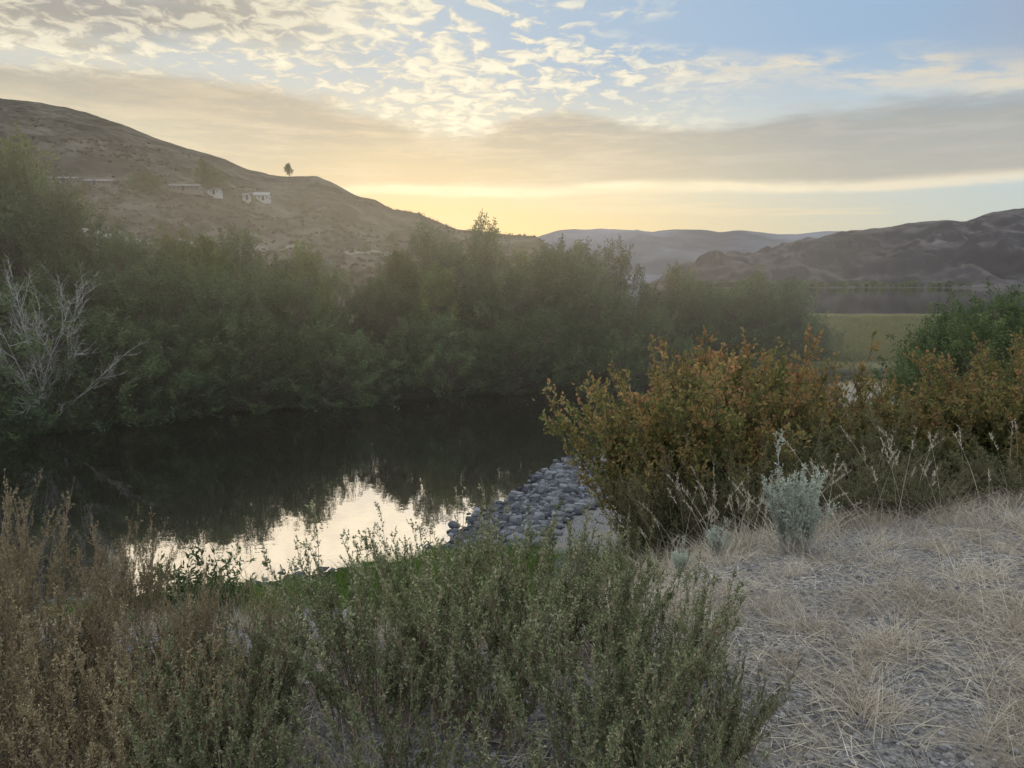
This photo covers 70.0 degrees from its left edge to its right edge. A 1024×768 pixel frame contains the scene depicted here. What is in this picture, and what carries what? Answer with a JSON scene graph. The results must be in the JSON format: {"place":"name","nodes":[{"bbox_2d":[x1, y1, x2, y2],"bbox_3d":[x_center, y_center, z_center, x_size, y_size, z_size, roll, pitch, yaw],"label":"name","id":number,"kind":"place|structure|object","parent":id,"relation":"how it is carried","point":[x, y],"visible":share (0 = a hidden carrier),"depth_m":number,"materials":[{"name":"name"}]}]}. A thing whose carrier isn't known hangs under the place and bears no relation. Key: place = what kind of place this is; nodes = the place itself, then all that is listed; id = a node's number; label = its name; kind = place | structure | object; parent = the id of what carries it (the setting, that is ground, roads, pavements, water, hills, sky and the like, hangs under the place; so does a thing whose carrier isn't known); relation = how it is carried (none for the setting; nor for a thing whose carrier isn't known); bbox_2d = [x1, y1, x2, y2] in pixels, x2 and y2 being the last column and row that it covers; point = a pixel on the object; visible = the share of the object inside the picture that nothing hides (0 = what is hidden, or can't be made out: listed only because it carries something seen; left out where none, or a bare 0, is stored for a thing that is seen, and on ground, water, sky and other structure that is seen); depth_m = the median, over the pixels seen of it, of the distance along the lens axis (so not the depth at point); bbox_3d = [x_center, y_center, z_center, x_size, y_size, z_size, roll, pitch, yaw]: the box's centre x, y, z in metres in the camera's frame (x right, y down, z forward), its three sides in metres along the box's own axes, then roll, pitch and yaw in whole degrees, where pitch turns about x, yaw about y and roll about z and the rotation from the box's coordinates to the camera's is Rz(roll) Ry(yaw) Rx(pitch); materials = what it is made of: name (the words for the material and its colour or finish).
{"place":"outdoors","nodes":[
{"label":"outdoors","id":0,"kind":"place"},
{"bbox_2d":[0,98,564,314],"bbox_3d":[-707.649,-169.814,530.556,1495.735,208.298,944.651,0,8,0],"label":"hillside","id":1,"kind":"structure","parent":0,"point":[291,193],"depth_m":279.38,"materials":[{"name":"brown soil"}]},
{"bbox_2d":[0,108,546,307],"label":"hillside sagebrush","id":2,"kind":"object","parent":1,"relation":"on","point":[325,239],"visible":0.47,"depth_m":210.58,"materials":[{"name":"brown plant"}]},
{"bbox_2d":[0,288,1023,607],"bbox_3d":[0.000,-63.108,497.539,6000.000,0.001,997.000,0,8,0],"label":"river water","id":3,"kind":"structure","parent":0,"point":[250,484],"depth_m":19.67,"materials":[{"name":"black liquid"}]},
{"bbox_2d":[0,284,1023,767],"bbox_3d":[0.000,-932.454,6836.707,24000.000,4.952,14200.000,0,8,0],"label":"ground","id":4,"kind":"structure","parent":0,"point":[978,758],"depth_m":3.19,"materials":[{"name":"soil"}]},
{"bbox_2d":[0,469,74,676],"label":"rabbitbrush","id":5,"kind":"object","parent":4,"relation":"on","point":[7,516],"visible":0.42,"depth_m":3.17,"materials":[{"name":"brown plant"}]},
{"bbox_2d":[0,637,90,767],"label":"rabbitbrush","id":6,"kind":"object","parent":4,"relation":"on","point":[12,731],"visible":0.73,"depth_m":2.19,"materials":[{"name":"brown plant"}]},
{"bbox_2d":[0,119,122,298],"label":"willow tree","id":7,"kind":"object","parent":4,"relation":"on","point":[23,162],"visible":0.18,"depth_m":30.80,"materials":[{"name":"green plant"}]},
{"bbox_2d":[0,191,123,401],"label":"willow tree","id":8,"kind":"object","parent":4,"relation":"on","point":[10,211],"visible":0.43,"depth_m":27.91,"materials":[{"name":"green plant"}]},
{"bbox_2d":[0,273,132,437],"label":"willow shrub","id":9,"kind":"object","parent":4,"relation":"on","point":[28,294],"visible":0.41,"depth_m":25.06,"materials":[{"name":"green plant"}]},
{"bbox_2d":[1,233,131,399],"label":"willow tree","id":10,"kind":"object","parent":4,"relation":"on","point":[51,260],"visible":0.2,"depth_m":28.05,"materials":[{"name":"green plant"}]},
{"bbox_2d":[0,492,143,722],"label":"rabbitbrush","id":11,"kind":"object","parent":4,"relation":"on","point":[104,590],"visible":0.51,"depth_m":2.81,"materials":[{"name":"brown plant"}]},
{"bbox_2d":[0,255,147,425],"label":"dead shrub","id":12,"kind":"object","parent":4,"relation":"on","point":[40,365],"visible":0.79,"depth_m":24.61,"materials":[{"name":"grey plant"}]},
{"bbox_2d":[0,603,149,767],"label":"rabbitbrush","id":13,"kind":"object","parent":4,"relation":"on","point":[55,726],"visible":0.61,"depth_m":2.25,"materials":[{"name":"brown plant"}]},
{"bbox_2d":[0,159,152,306],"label":"willow tree","id":14,"kind":"object","parent":4,"relation":"on","point":[65,202],"visible":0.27,"depth_m":30.43,"materials":[{"name":"green plant"}]},
{"bbox_2d":[0,556,155,767],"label":"rabbitbrush","id":15,"kind":"object","parent":4,"relation":"on","point":[48,668],"visible":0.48,"depth_m":2.44,"materials":[{"name":"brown plant"}]},
{"bbox_2d":[0,294,178,440],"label":"willow shrub","id":16,"kind":"object","parent":4,"relation":"on","point":[48,341],"visible":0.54,"depth_m":25.29,"materials":[{"name":"green plant"}]},
{"bbox_2d":[0,305,188,433],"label":"willow shrub","id":17,"kind":"object","parent":4,"relation":"on","point":[121,333],"visible":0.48,"depth_m":25.84,"materials":[{"name":"green plant"}]},
{"bbox_2d":[0,644,204,767],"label":"rabbitbrush","id":18,"kind":"object","parent":4,"relation":"on","point":[88,753],"visible":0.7,"depth_m":2.14,"materials":[{"name":"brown plant"}]},
{"bbox_2d":[55,507,183,630],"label":"rabbitbrush","id":19,"kind":"object","parent":4,"relation":"on","point":[143,587],"visible":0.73,"depth_m":3.81,"materials":[{"name":"brown plant"}]},
{"bbox_2d":[45,326,201,425],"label":"willow shrub","id":20,"kind":"object","parent":4,"relation":"on","point":[135,394],"visible":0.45,"depth_m":26.61,"materials":[{"name":"green plant"}]},
{"bbox_2d":[27,557,249,752],"bbox_3d":[-1.244,0.982,2.585,0.585,0.633,0.573,-1,8,-5],"label":"rabbitbrush","id":21,"kind":"object","parent":4,"relation":"on","point":[170,660],"visible":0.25,"depth_m":2.55,"materials":[{"name":"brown plant"}]},
{"bbox_2d":[79,262,211,407],"bbox_3d":[-14.589,-2.091,29.951,5.758,5.839,6.078,4,11,20],"label":"willow tree","id":22,"kind":"object","parent":4,"relation":"on","point":[123,282],"visible":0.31,"depth_m":28.58,"materials":[{"name":"green plant"}]},
{"bbox_2d":[35,593,295,767],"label":"rabbitbrush","id":23,"kind":"object","parent":4,"relation":"on","point":[186,665],"visible":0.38,"depth_m":2.27,"materials":[{"name":"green plant"}]},
{"bbox_2d":[89,314,244,421],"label":"willow shrub","id":24,"kind":"object","parent":4,"relation":"on","point":[156,342],"visible":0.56,"depth_m":27.16,"materials":[{"name":"green plant"}]},
{"bbox_2d":[101,251,249,397],"bbox_3d":[-13.434,-2.270,29.188,6.124,6.123,6.163,1,6,18],"label":"willow tree","id":25,"kind":"object","parent":4,"relation":"on","point":[178,294],"visible":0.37,"depth_m":28.66,"materials":[{"name":"green plant"}]},
{"bbox_2d":[113,321,257,421],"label":"willow shrub","id":26,"kind":"object","parent":4,"relation":"on","point":[167,408],"visible":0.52,"depth_m":27.60,"materials":[{"name":"green plant"}]},
{"bbox_2d":[142,541,235,622],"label":"green weed","id":27,"kind":"object","parent":4,"relation":"on","point":[211,573],"visible":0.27,"depth_m":5.37,"materials":[{"name":"green plant"}]},
{"bbox_2d":[130,263,280,406],"bbox_3d":[-12.018,-1.930,29.089,5.659,5.739,5.974,-2,10,-24],"label":"willow tree","id":28,"kind":"object","parent":4,"relation":"on","point":[217,284],"visible":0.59,"depth_m":28.94,"materials":[{"name":"green plant"}]},
{"bbox_2d":[98,644,328,767],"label":"bitterbrush","id":29,"kind":"object","parent":4,"relation":"on","point":[172,764],"visible":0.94,"depth_m":1.96,"materials":[{"name":"green plant"}]},
{"bbox_2d":[117,608,315,767],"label":"bitterbrush","id":30,"kind":"object","parent":4,"relation":"on","point":[243,722],"visible":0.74,"depth_m":2.18,"materials":[{"name":"green plant"}]},
{"bbox_2d":[170,227,263,352],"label":"willow tree","id":31,"kind":"object","parent":4,"relation":"on","point":[206,249],"visible":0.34,"depth_m":31.59,"materials":[{"name":"green plant"}]},
{"bbox_2d":[160,304,305,418],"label":"willow shrub","id":32,"kind":"object","parent":4,"relation":"on","point":[220,317],"visible":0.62,"depth_m":28.21,"materials":[{"name":"green plant"}]},
{"bbox_2d":[131,569,338,763],"bbox_3d":[-0.953,1.001,2.543,0.648,0.603,0.639,-3,9,-24],"label":"bitterbrush","id":33,"kind":"object","parent":4,"relation":"on","point":[255,688],"visible":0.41,"depth_m":2.49,"materials":[{"name":"green plant"}]},
{"bbox_2d":[171,218,313,354],"bbox_3d":[-11.972,-3.618,33.518,6.587,7.739,5.740,0,7,0],"label":"willow tree","id":34,"kind":"object","parent":4,"relation":"on","point":[246,253],"visible":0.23,"depth_m":32.52,"materials":[{"name":"green plant"}]},
{"bbox_2d":[214,263,312,380],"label":"willow tree","id":35,"kind":"object","parent":4,"relation":"on","point":[265,287],"visible":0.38,"depth_m":30.56,"materials":[{"name":"green plant"}]},
{"bbox_2d":[204,311,341,420],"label":"willow shrub","id":36,"kind":"object","parent":4,"relation":"on","point":[268,325],"visible":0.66,"depth_m":28.92,"materials":[{"name":"green plant"}]},
{"bbox_2d":[235,269,360,393],"bbox_3d":[-9.345,-2.268,31.714,5.432,5.423,5.000,2,8,13],"label":"willow tree","id":37,"kind":"object","parent":4,"relation":"on","point":[293,303],"visible":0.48,"depth_m":31.16,"materials":[{"name":"green plant"}]},
{"bbox_2d":[265,236,338,369],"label":"willow tree","id":38,"kind":"object","parent":4,"relation":"on","point":[309,258],"visible":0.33,"depth_m":33.39,"materials":[{"name":"green plant"}]},
{"bbox_2d":[263,320,381,410],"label":"willow shrub","id":39,"kind":"object","parent":4,"relation":"on","point":[315,342],"visible":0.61,"depth_m":29.68,"materials":[{"name":"green plant"}]},
{"bbox_2d":[32,531,647,626],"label":"green grass","id":40,"kind":"structure","parent":4,"relation":"on","point":[341,583],"depth_m":11.72,"materials":[{"name":"green plant"}]},
{"bbox_2d":[291,327,411,410],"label":"willow shrub","id":41,"kind":"object","parent":4,"relation":"on","point":[346,365],"visible":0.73,"depth_m":30.33,"materials":[{"name":"green plant"}]},
{"bbox_2d":[249,496,503,748],"bbox_3d":[-0.487,0.854,2.685,0.894,0.832,0.881,-1,8,-4],"label":"bitterbrush","id":42,"kind":"object","parent":4,"relation":"on","point":[361,646],"visible":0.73,"depth_m":2.57,"materials":[{"name":"green plant"}]},
{"bbox_2d":[326,275,430,387],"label":"willow tree","id":43,"kind":"object","parent":4,"relation":"on","point":[386,293],"visible":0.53,"depth_m":33.52,"materials":[{"name":"green plant"}]},
{"bbox_2d":[264,631,521,767],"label":"bitterbrush","id":44,"kind":"object","parent":4,"relation":"on","point":[393,729],"visible":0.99,"depth_m":2.00,"materials":[{"name":"green plant"}]},
{"bbox_2d":[354,317,476,397],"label":"willow shrub","id":45,"kind":"object","parent":4,"relation":"on","point":[405,354],"visible":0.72,"depth_m":32.14,"materials":[{"name":"green plant"}]},
{"bbox_2d":[365,211,490,368],"bbox_3d":[-4.163,-4.634,38.165,6.357,8.570,7.294,2,9,21],"label":"willow tree","id":46,"kind":"object","parent":4,"relation":"on","point":[425,241],"visible":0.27,"depth_m":37.66,"materials":[{"name":"green plant"}]},
{"bbox_2d":[399,260,479,375],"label":"willow tree","id":47,"kind":"object","parent":4,"relation":"on","point":[426,305],"visible":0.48,"depth_m":34.70,"materials":[{"name":"green plant"}]},
{"bbox_2d":[352,487,539,651],"bbox_3d":[-0.355,0.895,3.394,0.805,0.748,0.793,-4,9,-27],"label":"bitterbrush","id":48,"kind":"object","parent":4,"relation":"on","point":[387,570],"visible":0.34,"depth_m":3.36,"materials":[{"name":"green plant"}]},
{"bbox_2d":[391,310,512,401],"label":"willow shrub","id":49,"kind":"object","parent":4,"relation":"on","point":[439,351],"visible":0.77,"depth_m":32.44,"materials":[{"name":"green plant"}]},
{"bbox_2d":[408,254,529,377],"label":"willow tree","id":50,"kind":"object","parent":4,"relation":"on","point":[475,275],"visible":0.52,"depth_m":35.34,"materials":[{"name":"green plant"}]},
{"bbox_2d":[368,480,608,754],"bbox_3d":[-0.053,0.804,2.519,0.834,0.926,0.726,5,9,34],"label":"bitterbrush","id":51,"kind":"object","parent":4,"relation":"on","point":[469,678],"visible":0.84,"depth_m":2.47,"materials":[{"name":"green plant"}]},
{"bbox_2d":[458,316,556,397],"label":"willow shrub","id":52,"kind":"object","parent":4,"relation":"on","point":[509,366],"visible":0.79,"depth_m":33.07,"materials":[{"name":"green plant"}]},
{"bbox_2d":[457,258,561,381],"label":"willow tree","id":53,"kind":"object","parent":4,"relation":"on","point":[515,279],"visible":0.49,"depth_m":35.51,"materials":[{"name":"green plant"}]},
{"bbox_2d":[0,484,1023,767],"bbox_3d":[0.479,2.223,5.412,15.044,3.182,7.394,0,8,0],"label":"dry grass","id":54,"kind":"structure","parent":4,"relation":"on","point":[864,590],"depth_m":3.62,"materials":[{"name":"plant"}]},
{"bbox_2d":[437,448,626,557],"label":"river cobbles","id":55,"kind":"object","parent":4,"relation":"on","point":[560,483],"visible":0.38,"depth_m":15.58,"materials":[{"name":"stone"}]},
{"bbox_2d":[477,304,592,395],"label":"willow shrub","id":56,"kind":"object","parent":4,"relation":"on","point":[535,324],"visible":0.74,"depth_m":33.30,"materials":[{"name":"green plant"}]},
{"bbox_2d":[424,489,649,674],"bbox_3d":[0.131,0.864,3.115,0.837,0.790,0.849,4,9,25],"label":"bitterbrush","id":57,"kind":"object","parent":4,"relation":"on","point":[505,605],"visible":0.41,"depth_m":3.10,"materials":[{"name":"green plant"}]},
{"bbox_2d":[490,233,609,366],"bbox_3d":[2.163,-3.832,37.775,6.427,7.700,7.099,5,8,36],"label":"willow tree","id":58,"kind":"object","parent":4,"relation":"on","point":[543,263],"visible":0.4,"depth_m":36.23,"materials":[{"name":"green plant"}]},
{"bbox_2d":[124,470,1023,623],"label":"dry grass","id":59,"kind":"structure","parent":4,"relation":"on","point":[770,534],"depth_m":5.95,"materials":[{"name":"plant"}]},
{"bbox_2d":[518,314,634,391],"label":"willow shrub","id":60,"kind":"object","parent":4,"relation":"on","point":[586,330],"visible":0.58,"depth_m":34.45,"materials":[{"name":"green plant"}]},
{"bbox_2d":[446,609,720,767],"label":"bitterbrush","id":61,"kind":"object","parent":4,"relation":"on","point":[592,754],"visible":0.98,"depth_m":2.08,"materials":[{"name":"green plant"}]},
{"bbox_2d":[520,258,648,377],"bbox_3d":[3.949,-3.279,36.679,6.207,6.167,6.167,2,9,21],"label":"willow tree","id":62,"kind":"object","parent":4,"relation":"on","point":[599,291],"visible":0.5,"depth_m":35.78,"materials":[{"name":"green plant"}]},
{"bbox_2d":[483,530,743,767],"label":"bitterbrush","id":63,"kind":"object","parent":4,"relation":"on","point":[626,669],"visible":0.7,"depth_m":2.36,"materials":[{"name":"green plant"}]},
{"bbox_2d":[573,326,663,394],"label":"willow shrub","id":64,"kind":"object","parent":4,"relation":"on","point":[617,354],"visible":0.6,"depth_m":34.29,"materials":[{"name":"green plant"}]},
{"bbox_2d":[572,234,668,359],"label":"willow tree","id":65,"kind":"object","parent":4,"relation":"on","point":[621,259],"visible":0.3,"depth_m":40.38,"materials":[{"name":"green plant"}]},
{"bbox_2d":[543,498,702,654],"bbox_3d":[0.414,0.890,3.253,0.683,0.644,0.693,-2,8,-17],"label":"bitterbrush","id":66,"kind":"object","parent":4,"relation":"on","point":[626,597],"visible":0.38,"depth_m":3.25,"materials":[{"name":"green plant"}]},
{"bbox_2d":[582,547,747,715],"bbox_3d":[0.574,0.902,2.721,0.622,0.708,0.597,-6,10,-38],"label":"bitterbrush","id":67,"kind":"object","parent":4,"relation":"on","point":[695,634],"visible":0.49,"depth_m":2.73,"materials":[{"name":"green plant"}]},
{"bbox_2d":[586,419,767,560],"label":"olive shrub","id":68,"kind":"object","parent":4,"relation":"on","point":[642,514],"visible":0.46,"depth_m":7.41,"materials":[{"name":"green plant"}]},
{"bbox_2d":[538,348,821,529],"bbox_3d":[2.175,0.875,8.895,3.101,2.697,3.414,5,9,33],"label":"autumn shrub","id":69,"kind":"object","parent":4,"relation":"on","point":[590,454],"visible":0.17,"depth_m":8.48,"materials":[{"name":"orange plant"}]},
{"bbox_2d":[629,283,741,369],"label":"willow tree","id":70,"kind":"object","parent":4,"relation":"on","point":[683,327],"visible":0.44,"depth_m":39.29,"materials":[{"name":"green plant"}]},
{"bbox_2d":[602,647,771,767],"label":"bitterbrush","id":71,"kind":"object","parent":4,"relation":"on","point":[710,762],"visible":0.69,"depth_m":2.13,"materials":[{"name":"green plant"}]},
{"bbox_2d":[576,393,799,560],"bbox_3d":[2.002,1.125,8.691,2.429,2.290,2.195,1,8,8],"label":"autumn shrub","id":72,"kind":"object","parent":4,"relation":"on","point":[587,481],"visible":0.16,"depth_m":8.39,"materials":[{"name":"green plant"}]},
{"bbox_2d":[592,381,820,532],"bbox_3d":[2.268,0.966,7.944,2.225,1.935,2.450,-5,9,-32],"label":"autumn shrub","id":73,"kind":"object","parent":4,"relation":"on","point":[681,451],"visible":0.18,"depth_m":7.61,"materials":[{"name":"brown plant"}]},
{"bbox_2d":[595,335,831,470],"bbox_3d":[2.539,0.809,9.087,3.115,2.710,3.430,1,8,8],"label":"autumn shrub","id":74,"kind":"object","parent":4,"relation":"on","point":[691,382],"visible":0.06,"depth_m":8.94,"materials":[{"name":"brown plant"}]},
{"bbox_2d":[640,439,800,549],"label":"olive shrub","id":75,"kind":"object","parent":4,"relation":"on","point":[719,500],"visible":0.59,"depth_m":7.06,"materials":[{"name":"green plant"}]},
{"bbox_2d":[650,618,802,767],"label":"bitterbrush","id":76,"kind":"object","parent":4,"relation":"on","point":[733,715],"visible":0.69,"depth_m":2.41,"materials":[{"name":"green plant"}]},
{"bbox_2d":[674,283,791,369],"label":"willow tree","id":77,"kind":"object","parent":4,"relation":"on","point":[733,301],"visible":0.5,"depth_m":39.12,"materials":[{"name":"green plant"}]},
{"bbox_2d":[614,324,903,519],"bbox_3d":[2.495,0.617,8.652,3.081,2.680,3.392,-4,9,-28],"label":"autumn shrub","id":78,"kind":"object","parent":4,"relation":"on","point":[733,424],"visible":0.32,"depth_m":7.81,"materials":[{"name":"brown plant"}]},
{"bbox_2d":[709,436,842,534],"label":"olive shrub","id":79,"kind":"object","parent":4,"relation":"on","point":[748,513],"visible":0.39,"depth_m":6.69,"materials":[{"name":"green plant"}]},
{"bbox_2d":[686,376,873,523],"bbox_3d":[2.828,0.838,7.927,1.906,1.658,2.099,4,9,30],"label":"autumn shrub","id":80,"kind":"object","parent":4,"relation":"on","point":[747,446],"visible":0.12,"depth_m":7.67,"materials":[{"name":"brown plant"}]},
{"bbox_2d":[653,342,915,455],"bbox_3d":[3.273,0.660,9.133,3.048,2.408,2.768,5,9,31],"label":"autumn shrub","id":81,"kind":"object","parent":4,"relation":"on","point":[826,406],"visible":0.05,"depth_m":8.78,"materials":[{"name":"brown plant"}]},
{"bbox_2d":[761,429,828,554],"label":"sagebrush","id":82,"kind":"object","parent":4,"relation":"on","point":[797,515],"visible":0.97,"depth_m":4.94,"materials":[{"name":"grey plant"}]},
{"bbox_2d":[753,274,846,364],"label":"willow tree","id":83,"kind":"object","parent":4,"relation":"on","point":[788,298],"visible":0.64,"depth_m":40.51,"materials":[{"name":"green plant"}]},
{"bbox_2d":[732,411,890,512],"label":"olive shrub","id":84,"kind":"object","parent":4,"relation":"on","point":[820,437],"visible":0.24,"depth_m":7.12,"materials":[{"name":"green plant"}]},
{"bbox_2d":[637,417,1023,564],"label":"tall dry grass","id":85,"kind":"structure","parent":4,"relation":"on","point":[760,499],"depth_m":5.79,"materials":[{"name":"plant"}]},
{"bbox_2d":[798,438,946,519],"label":"olive shrub","id":86,"kind":"object","parent":4,"relation":"on","point":[857,494],"visible":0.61,"depth_m":6.19,"materials":[{"name":"green plant"}]},
{"bbox_2d":[779,312,1017,367],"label":"meadow grass","id":87,"kind":"structure","parent":4,"relation":"on","point":[860,342],"depth_m":62.14,"materials":[{"name":"green plant"}]},
{"bbox_2d":[839,399,974,494],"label":"olive shrub","id":88,"kind":"object","parent":4,"relation":"on","point":[894,448],"visible":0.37,"depth_m":6.86,"materials":[{"name":"green plant"}]},
{"bbox_2d":[836,450,997,514],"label":"olive shrub","id":89,"kind":"object","parent":4,"relation":"on","point":[942,496],"visible":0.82,"depth_m":5.90,"materials":[{"name":"green plant"}]},
{"bbox_2d":[840,361,1020,458],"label":"autumn shrub","id":90,"kind":"object","parent":4,"relation":"on","point":[895,413],"visible":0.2,"depth_m":7.54,"materials":[{"name":"brown plant"}]},
{"bbox_2d":[850,391,1023,484],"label":"autumn shrub","id":91,"kind":"object","parent":4,"relation":"on","point":[968,447],"visible":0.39,"depth_m":6.97,"materials":[{"name":"brown plant"}]},
{"bbox_2d":[884,305,1023,415],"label":"willow shrub","id":92,"kind":"object","parent":4,"relation":"on","point":[963,353],"visible":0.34,"depth_m":10.98,"materials":[{"name":"green plant"}]},
{"bbox_2d":[900,327,1023,462],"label":"autumn shrub","id":93,"kind":"object","parent":4,"relation":"on","point":[974,391],"visible":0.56,"depth_m":7.22,"materials":[{"name":"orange plant"}]},
{"bbox_2d":[933,277,1023,385],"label":"willow shrub","id":94,"kind":"object","parent":4,"relation":"on","point":[1001,304],"visible":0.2,"depth_m":12.07,"materials":[{"name":"green plant"}]},
{"bbox_2d":[947,430,1023,498],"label":"olive shrub","id":95,"kind":"object","parent":4,"relation":"on","point":[975,468],"visible":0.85,"depth_m":6.17,"materials":[{"name":"green plant"}]},
{"bbox_2d":[0,0,1023,236],"label":"sky","id":96,"kind":"structure","parent":0,"point":[542,117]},
{"bbox_2d":[539,229,845,283],"bbox_3d":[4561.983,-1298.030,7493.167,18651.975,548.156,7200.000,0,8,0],"label":"mountain range","id":97,"kind":"structure","parent":0,"point":[655,252],"depth_m":6059.84,"materials":[{"name":"grey stone"}]},
{"bbox_2d":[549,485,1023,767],"bbox_3d":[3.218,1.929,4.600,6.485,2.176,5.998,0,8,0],"label":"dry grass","id":98,"kind":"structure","parent":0,"point":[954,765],"depth_m":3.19,"materials":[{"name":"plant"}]},
{"bbox_2d":[647,208,1023,287],"bbox_3d":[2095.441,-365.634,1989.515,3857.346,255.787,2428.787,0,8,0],"label":"rocky hill","id":99,"kind":"structure","parent":0,"point":[981,249],"depth_m":1244.69,"materials":[{"name":"grey stone"}]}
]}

